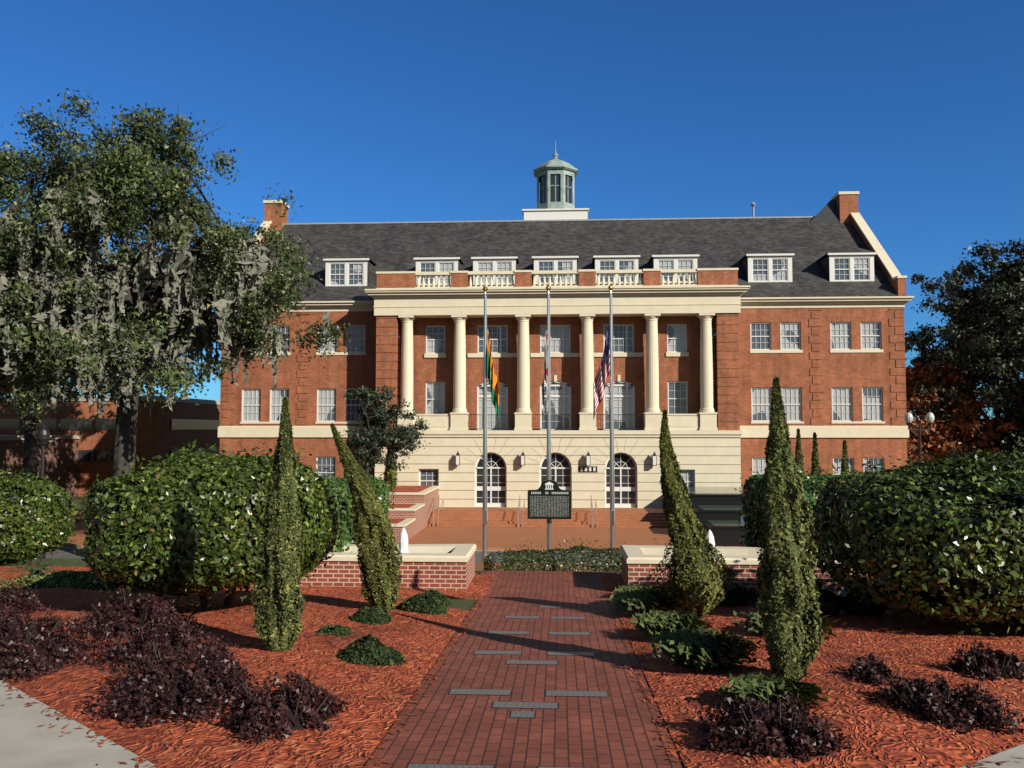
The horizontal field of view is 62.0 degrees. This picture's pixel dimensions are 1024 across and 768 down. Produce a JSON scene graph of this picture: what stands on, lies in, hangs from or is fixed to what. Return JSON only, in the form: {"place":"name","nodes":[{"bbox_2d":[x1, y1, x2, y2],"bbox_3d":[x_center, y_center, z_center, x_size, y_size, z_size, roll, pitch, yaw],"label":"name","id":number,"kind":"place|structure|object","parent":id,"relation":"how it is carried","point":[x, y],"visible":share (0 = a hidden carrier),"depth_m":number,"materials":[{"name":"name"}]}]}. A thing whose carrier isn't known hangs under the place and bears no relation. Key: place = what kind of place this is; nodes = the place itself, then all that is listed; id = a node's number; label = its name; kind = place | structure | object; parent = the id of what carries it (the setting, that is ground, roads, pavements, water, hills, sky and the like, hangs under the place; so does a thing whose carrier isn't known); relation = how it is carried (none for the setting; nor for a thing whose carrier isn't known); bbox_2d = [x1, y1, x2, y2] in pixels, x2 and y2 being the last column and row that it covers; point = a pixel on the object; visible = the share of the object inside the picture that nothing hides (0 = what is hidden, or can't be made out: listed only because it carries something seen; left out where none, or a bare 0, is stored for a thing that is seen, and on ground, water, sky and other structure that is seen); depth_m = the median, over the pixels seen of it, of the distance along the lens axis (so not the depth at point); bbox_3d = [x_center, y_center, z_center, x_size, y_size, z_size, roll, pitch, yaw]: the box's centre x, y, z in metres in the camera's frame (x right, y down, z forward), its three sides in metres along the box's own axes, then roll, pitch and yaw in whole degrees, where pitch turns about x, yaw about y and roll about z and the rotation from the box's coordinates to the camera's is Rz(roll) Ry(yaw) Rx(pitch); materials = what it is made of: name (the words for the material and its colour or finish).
{"place":"outdoors","nodes":[
{"label":"outdoors","id":0,"kind":"place"},
{"bbox_2d":[0,396,219,496],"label":"building","id":1,"kind":"structure","parent":0,"point":[79,449],"depth_m":67.80,"materials":[{"name":"brick"}]},
{"bbox_2d":[46,547,621,562],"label":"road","id":2,"kind":"structure","parent":0,"point":[478,554],"depth_m":36.73,"materials":[{"name":"grey asphalt"}]},
{"bbox_2d":[55,511,744,550],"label":"plaza","id":3,"kind":"structure","parent":0,"point":[503,538],"depth_m":41.75,"materials":[{"name":"brick"}]},
{"bbox_2d":[387,486,438,543],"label":"planter tiers","id":4,"kind":"object","parent":3,"relation":"on","point":[412,510],"visible":0.43,"depth_m":45.14,"materials":[{"name":"brick"}]},
{"bbox_2d":[339,385,430,476],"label":"tree","id":5,"kind":"object","parent":4,"relation":"on","point":[369,444],"visible":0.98,"depth_m":43.54,"materials":[{"name":"green plant"}]},
{"bbox_2d":[383,448,397,490],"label":"cypress","id":6,"kind":"object","parent":4,"relation":"on","point":[390,473],"visible":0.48,"depth_m":46.02,"materials":[{"name":"green plant"}]},
{"bbox_2d":[428,495,668,527],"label":"entrance steps","id":7,"kind":"structure","parent":3,"relation":"on","point":[592,517],"depth_m":46.80,"materials":[{"name":"red brick"}]},
{"bbox_2d":[688,487,754,545],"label":"planter tiers","id":8,"kind":"object","parent":3,"relation":"on","point":[717,510],"visible":0.27,"depth_m":41.46,"materials":[{"name":"black stone"}]},
{"bbox_2d":[0,680,1023,767],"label":"sidewalk","id":9,"kind":"structure","parent":0,"point":[26,741],"depth_m":6.26,"materials":[{"name":"concrete"}]},
{"bbox_2d":[0,0,1023,419],"label":"sky","id":10,"kind":"structure","parent":0,"point":[371,110],"materials":[{"name":"blue"}]},
{"bbox_2d":[3,432,1023,767],"bbox_3d":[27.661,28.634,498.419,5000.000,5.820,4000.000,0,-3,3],"label":"ground","id":11,"kind":"structure","parent":0,"point":[463,604],"depth_m":23.10,"materials":[{"name":"green plant"}]},
{"bbox_2d":[0,174,54,408],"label":"tree","id":12,"kind":"object","parent":11,"relation":"on","point":[3,390],"visible":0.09,"depth_m":33.55,"materials":[{"name":"green plant"}]},
{"bbox_2d":[0,467,79,565],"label":"hedge ball","id":13,"kind":"object","parent":11,"relation":"on","point":[36,517],"visible":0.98,"depth_m":19.40,"materials":[{"name":"green plant"}]},
{"bbox_2d":[0,551,79,586],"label":"sago palm","id":14,"kind":"object","parent":11,"relation":"on","point":[38,569],"visible":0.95,"depth_m":15.87,"materials":[{"name":"green plant"}]},
{"bbox_2d":[36,422,49,558],"bbox_3d":[-15.317,3.492,27.754,0.400,4.530,0.400,0,-3,3],"label":"lamp post","id":15,"kind":"object","parent":11,"relation":"on","point":[43,435],"visible":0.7,"depth_m":27.75,"materials":[{"name":"black metal"}]},
{"bbox_2d":[4,234,234,477],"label":"oak tree","id":16,"kind":"object","parent":11,"relation":"on","point":[30,458],"visible":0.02,"depth_m":53.41,"materials":[{"name":"green plant"}]},
{"bbox_2d":[0,88,356,558],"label":"live oak tree","id":17,"kind":"object","parent":11,"relation":"on","point":[91,335],"visible":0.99,"depth_m":32.22,"materials":[{"name":"green plant"}]},
{"bbox_2d":[0,566,494,767],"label":"mulch bed","id":18,"kind":"object","parent":11,"relation":"on","point":[376,697],"visible":0.35,"depth_m":8.35,"materials":[{"name":"orange wood"}]},
{"bbox_2d":[0,602,37,626],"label":"loropetalum shrub","id":19,"kind":"object","parent":18,"relation":"on","point":[26,614],"visible":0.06,"depth_m":10.49,"materials":[{"name":"purple plant"}]},
{"bbox_2d":[0,580,46,614],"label":"loropetalum shrub","id":20,"kind":"object","parent":18,"relation":"on","point":[10,600],"visible":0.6,"depth_m":12.10,"materials":[{"name":"purple plant"}]},
{"bbox_2d":[0,604,123,684],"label":"loropetalum shrub","id":21,"kind":"object","parent":18,"relation":"on","point":[31,646],"visible":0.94,"depth_m":8.80,"materials":[{"name":"purple plant"}]},
{"bbox_2d":[0,570,155,593],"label":"lawn","id":22,"kind":"structure","parent":18,"relation":"on","point":[64,578],"depth_m":15.30,"materials":[{"name":"green plant"}]},
{"bbox_2d":[66,585,200,639],"bbox_3d":[-4.625,2.890,10.548,2.000,0.704,1.450,-2,-4,39],"label":"loropetalum shrub","id":23,"kind":"object","parent":18,"relation":"on","point":[127,618],"visible":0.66,"depth_m":10.35,"materials":[{"name":"purple plant"}]},
{"bbox_2d":[84,612,236,673],"bbox_3d":[-3.641,2.735,8.819,1.596,0.639,1.191,2,-3,-30],"label":"loropetalum shrub","id":24,"kind":"object","parent":18,"relation":"on","point":[181,636],"visible":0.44,"depth_m":8.80,"materials":[{"name":"purple plant"}]},
{"bbox_2d":[89,636,262,728],"bbox_3d":[-2.912,2.516,7.449,1.482,0.760,1.795,0,-3,3],"label":"loropetalum shrub","id":25,"kind":"object","parent":18,"relation":"on","point":[165,688],"visible":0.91,"depth_m":7.09,"materials":[{"name":"purple plant"}]},
{"bbox_2d":[72,439,343,609],"bbox_3d":[-4.279,2.165,12.457,3.546,2.715,3.202,0,-3,3],"label":"hedge ball","id":26,"kind":"object","parent":18,"relation":"on","point":[185,525],"visible":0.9,"depth_m":11.37,"materials":[{"name":"green plant"}]},
{"bbox_2d":[250,396,304,651],"bbox_3d":[-2.573,1.642,9.418,0.626,3.038,0.460,0,-3,3],"label":"cypress","id":27,"kind":"object","parent":18,"relation":"on","point":[277,623],"visible":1,"depth_m":9.33,"materials":[{"name":"green plant"}]},
{"bbox_2d":[225,669,348,743],"bbox_3d":[-1.811,2.544,6.782,0.882,0.566,1.150,0,-3,3],"label":"loropetalum shrub","id":28,"kind":"object","parent":18,"relation":"on","point":[289,709],"visible":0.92,"depth_m":6.64,"materials":[{"name":"purple plant"}]},
{"bbox_2d":[315,624,352,635],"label":"plant","id":29,"kind":"object","parent":18,"relation":"on","point":[337,630],"visible":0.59,"depth_m":10.45,"materials":[{"name":"green plant"}]},
{"bbox_2d":[330,423,401,611],"bbox_3d":[-2.144,2.028,12.400,1.114,2.940,0.512,0,-3,3],"label":"cypress","id":30,"kind":"object","parent":18,"relation":"on","point":[378,558],"visible":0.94,"depth_m":12.30,"materials":[{"name":"green plant"}]},
{"bbox_2d":[335,634,406,665],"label":"holly shrub","id":31,"kind":"object","parent":18,"relation":"on","point":[368,650],"visible":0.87,"depth_m":9.03,"materials":[{"name":"green plant"}]},
{"bbox_2d":[351,606,391,624],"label":"holly shrub","id":32,"kind":"object","parent":18,"relation":"on","point":[374,616],"visible":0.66,"depth_m":11.40,"materials":[{"name":"green plant"}]},
{"bbox_2d":[397,590,447,614],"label":"holly shrub","id":33,"kind":"object","parent":18,"relation":"on","point":[426,602],"visible":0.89,"depth_m":12.48,"materials":[{"name":"green plant"}]},
{"bbox_2d":[428,589,451,606],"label":"plant","id":34,"kind":"object","parent":18,"relation":"on","point":[444,599],"visible":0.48,"depth_m":13.41,"materials":[{"name":"green plant"}]},
{"bbox_2d":[314,470,396,551],"bbox_3d":[-4.393,3.173,19.415,2.753,2.303,6.131,0,-3,3],"label":"hedge","id":35,"kind":"object","parent":11,"relation":"on","point":[339,487],"visible":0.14,"depth_m":18.04,"materials":[{"name":"green plant"}]},
{"bbox_2d":[251,527,475,591],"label":"brick wall","id":36,"kind":"structure","parent":11,"relation":"on","point":[450,567],"depth_m":16.05,"materials":[{"name":"brick"}]},
{"bbox_2d":[481,286,498,561],"bbox_3d":[-0.684,1.342,27.040,0.565,8.950,0.318,0,-3,3],"label":"flagpole","id":37,"kind":"object","parent":11,"relation":"on","point":[488,371],"visible":0.99,"depth_m":27.05,"materials":[{"name":"silver metal"}]},
{"bbox_2d":[475,562,613,571],"bbox_3d":[1.093,5.255,23.784,15.000,1.829,10.900,0,-3,3],"label":"pine straw bed","id":38,"kind":"object","parent":11,"relation":"on","point":[479,566],"depth_m":24.00,"materials":[{"name":"brown plant"}]},
{"bbox_2d":[476,538,755,572],"bbox_3d":[3.341,4.006,18.961,8.408,1.099,1.440,0,-3,3],"label":"ground cover hedge","id":39,"kind":"object","parent":38,"relation":"on","point":[514,560],"visible":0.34,"depth_m":18.85,"materials":[{"name":"green plant"}]},
{"bbox_2d":[542,286,550,560],"bbox_3d":[1.109,1.336,26.922,0.310,8.950,0.281,0,-3,3],"label":"flagpole","id":40,"kind":"object","parent":11,"relation":"on","point":[547,355],"visible":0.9,"depth_m":26.98,"materials":[{"name":"silver metal"}]},
{"bbox_2d":[480,570,616,599],"bbox_3d":[0.669,3.983,16.252,2.900,0.546,4.300,0,-3,3],"label":"path landing","id":41,"kind":"object","parent":11,"relation":"on","point":[586,585],"visible":0.3,"depth_m":16.70,"materials":[{"name":"brick"}]},
{"bbox_2d":[528,480,570,563],"bbox_3d":[1.134,4.281,25.831,1.320,2.740,0.175,0,-3,3],"label":"historical marker","id":42,"kind":"object","parent":11,"relation":"on","point":[548,500],"visible":0.98,"depth_m":25.80,"materials":[{"name":"black metal"}]},
{"bbox_2d":[218,140,913,507],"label":"building","id":43,"kind":"structure","parent":11,"relation":"on","point":[720,324],"depth_m":51.87,"materials":[{"name":"brick"}]},
{"bbox_2d":[593,285,614,562],"bbox_3d":[2.904,1.331,26.833,0.676,8.950,0.337,0,-3,3],"label":"flagpole","id":44,"kind":"object","parent":11,"relation":"on","point":[605,370],"visible":0.92,"depth_m":26.84,"materials":[{"name":"silver metal"}]},
{"bbox_2d":[620,530,872,591],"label":"brick wall","id":45,"kind":"structure","parent":11,"relation":"on","point":[639,562],"depth_m":15.76,"materials":[{"name":"brick"}]},
{"bbox_2d":[734,466,863,548],"bbox_3d":[6.810,3.171,19.498,2.907,2.557,4.744,0,-3,3],"label":"hedge","id":46,"kind":"object","parent":11,"relation":"on","point":[753,504],"visible":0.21,"depth_m":19.94,"materials":[{"name":"green plant"}]},
{"bbox_2d":[794,428,803,474],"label":"cypress","id":47,"kind":"object","parent":11,"relation":"on","point":[798,459],"visible":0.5,"depth_m":44.01,"materials":[{"name":"green plant"}]},
{"bbox_2d":[602,575,1023,767],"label":"mulch bed","id":48,"kind":"object","parent":11,"relation":"on","point":[878,735],"visible":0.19,"depth_m":7.89,"materials":[{"name":"orange wood"}]},
{"bbox_2d":[611,583,663,598],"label":"liriope plant","id":49,"kind":"object","parent":48,"relation":"on","point":[625,588],"visible":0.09,"depth_m":13.44,"materials":[{"name":"green plant"}]},
{"bbox_2d":[609,588,682,614],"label":"shrub","id":50,"kind":"object","parent":48,"relation":"on","point":[640,601],"visible":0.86,"depth_m":12.25,"materials":[{"name":"green plant"}]},
{"bbox_2d":[629,610,718,636],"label":"shrub","id":51,"kind":"object","parent":48,"relation":"on","point":[656,623],"visible":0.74,"depth_m":10.51,"materials":[{"name":"green plant"}]},
{"bbox_2d":[649,409,734,616],"bbox_3d":[2.567,1.908,12.020,1.244,3.141,0.983,0,-3,3],"label":"cypress","id":52,"kind":"object","parent":48,"relation":"on","point":[694,582],"visible":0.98,"depth_m":12.03,"materials":[{"name":"green plant"}]},
{"bbox_2d":[648,624,764,672],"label":"shrub","id":53,"kind":"object","parent":48,"relation":"on","point":[700,649],"visible":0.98,"depth_m":8.76,"materials":[{"name":"green plant"}]},
{"bbox_2d":[693,688,853,762],"bbox_3d":[1.879,2.545,6.342,0.976,0.488,1.196,2,-4,-35],"label":"loropetalum shrub","id":54,"kind":"object","parent":48,"relation":"on","point":[780,730],"visible":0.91,"depth_m":6.19,"materials":[{"name":"purple plant"}]},
{"bbox_2d":[718,671,829,710],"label":"shrub","id":55,"kind":"object","parent":48,"relation":"on","point":[753,685],"visible":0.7,"depth_m":7.27,"materials":[{"name":"green plant"}]},
{"bbox_2d":[753,376,824,679],"bbox_3d":[2.682,1.473,8.223,0.687,3.142,0.506,0,-3,3],"label":"cypress","id":56,"kind":"object","parent":48,"relation":"on","point":[788,605],"visible":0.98,"depth_m":8.14,"materials":[{"name":"green plant"}]},
{"bbox_2d":[733,610,846,638],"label":"shrub","id":57,"kind":"object","parent":48,"relation":"on","point":[755,627],"visible":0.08,"depth_m":10.45,"materials":[{"name":"green plant"}]},
{"bbox_2d":[814,577,886,616],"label":"shrub","id":58,"kind":"object","parent":48,"relation":"on","point":[832,603],"visible":0.36,"depth_m":11.87,"materials":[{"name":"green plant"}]},
{"bbox_2d":[839,652,906,685],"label":"loropetalum shrub","id":59,"kind":"object","parent":48,"relation":"on","point":[878,673],"visible":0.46,"depth_m":8.11,"materials":[{"name":"purple plant"}]},
{"bbox_2d":[805,446,1023,634],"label":"hedge","id":60,"kind":"object","parent":48,"relation":"on","point":[943,538],"visible":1,"depth_m":10.48,"materials":[{"name":"green plant"}]},
{"bbox_2d":[867,673,1023,735],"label":"loropetalum shrub","id":61,"kind":"object","parent":48,"relation":"on","point":[939,702],"visible":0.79,"depth_m":6.86,"materials":[{"name":"purple plant"}]},
{"bbox_2d":[944,640,1023,681],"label":"loropetalum shrub","id":62,"kind":"object","parent":48,"relation":"on","point":[1000,665],"visible":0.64,"depth_m":8.34,"materials":[{"name":"purple plant"}]},
{"bbox_2d":[810,432,820,474],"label":"cypress","id":63,"kind":"object","parent":11,"relation":"on","point":[815,463],"visible":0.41,"depth_m":44.34,"materials":[{"name":"green plant"}]},
{"bbox_2d":[840,440,850,473],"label":"cypress","id":64,"kind":"object","parent":11,"relation":"on","point":[845,464],"visible":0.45,"depth_m":44.09,"materials":[{"name":"green plant"}]},
{"bbox_2d":[904,409,934,462],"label":"twin lamp post","id":65,"kind":"object","parent":11,"relation":"on","point":[908,417],"visible":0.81,"depth_m":40.85,"materials":[{"name":"black metal"}]},
{"bbox_2d":[905,361,1022,466],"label":"orange tree","id":66,"kind":"object","parent":11,"relation":"on","point":[959,431],"visible":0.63,"depth_m":53.76,"materials":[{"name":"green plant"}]},
{"bbox_2d":[905,238,1023,438],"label":"dark tree","id":67,"kind":"object","parent":11,"relation":"on","point":[996,296],"visible":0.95,"depth_m":53.26,"materials":[{"name":"green plant"}]},
{"bbox_2d":[905,304,1023,450],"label":"tree","id":68,"kind":"object","parent":11,"relation":"on","point":[950,335],"visible":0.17,"depth_m":69.72,"materials":[{"name":"green plant"}]},
{"bbox_2d":[364,598,684,767],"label":"path","id":69,"kind":"structure","parent":0,"point":[614,727],"depth_m":7.62,"materials":[{"name":"red brick"}]},
{"bbox_2d":[406,606,608,767],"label":"paving stones","id":70,"kind":"object","parent":69,"relation":"on","point":[527,705],"visible":1,"depth_m":7.97,"materials":[{"name":"stone"}]},
{"bbox_2d":[5,598,1021,767],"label":"loose mulch chips","id":71,"kind":"object","parent":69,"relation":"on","point":[140,760],"visible":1,"depth_m":7.17,"materials":[{"name":"orange wood"}]},
{"bbox_2d":[912,416,1023,463],"bbox_3d":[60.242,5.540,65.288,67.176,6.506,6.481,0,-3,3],"label":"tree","id":72,"kind":"object","parent":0,"point":[1006,442],"depth_m":63.99,"materials":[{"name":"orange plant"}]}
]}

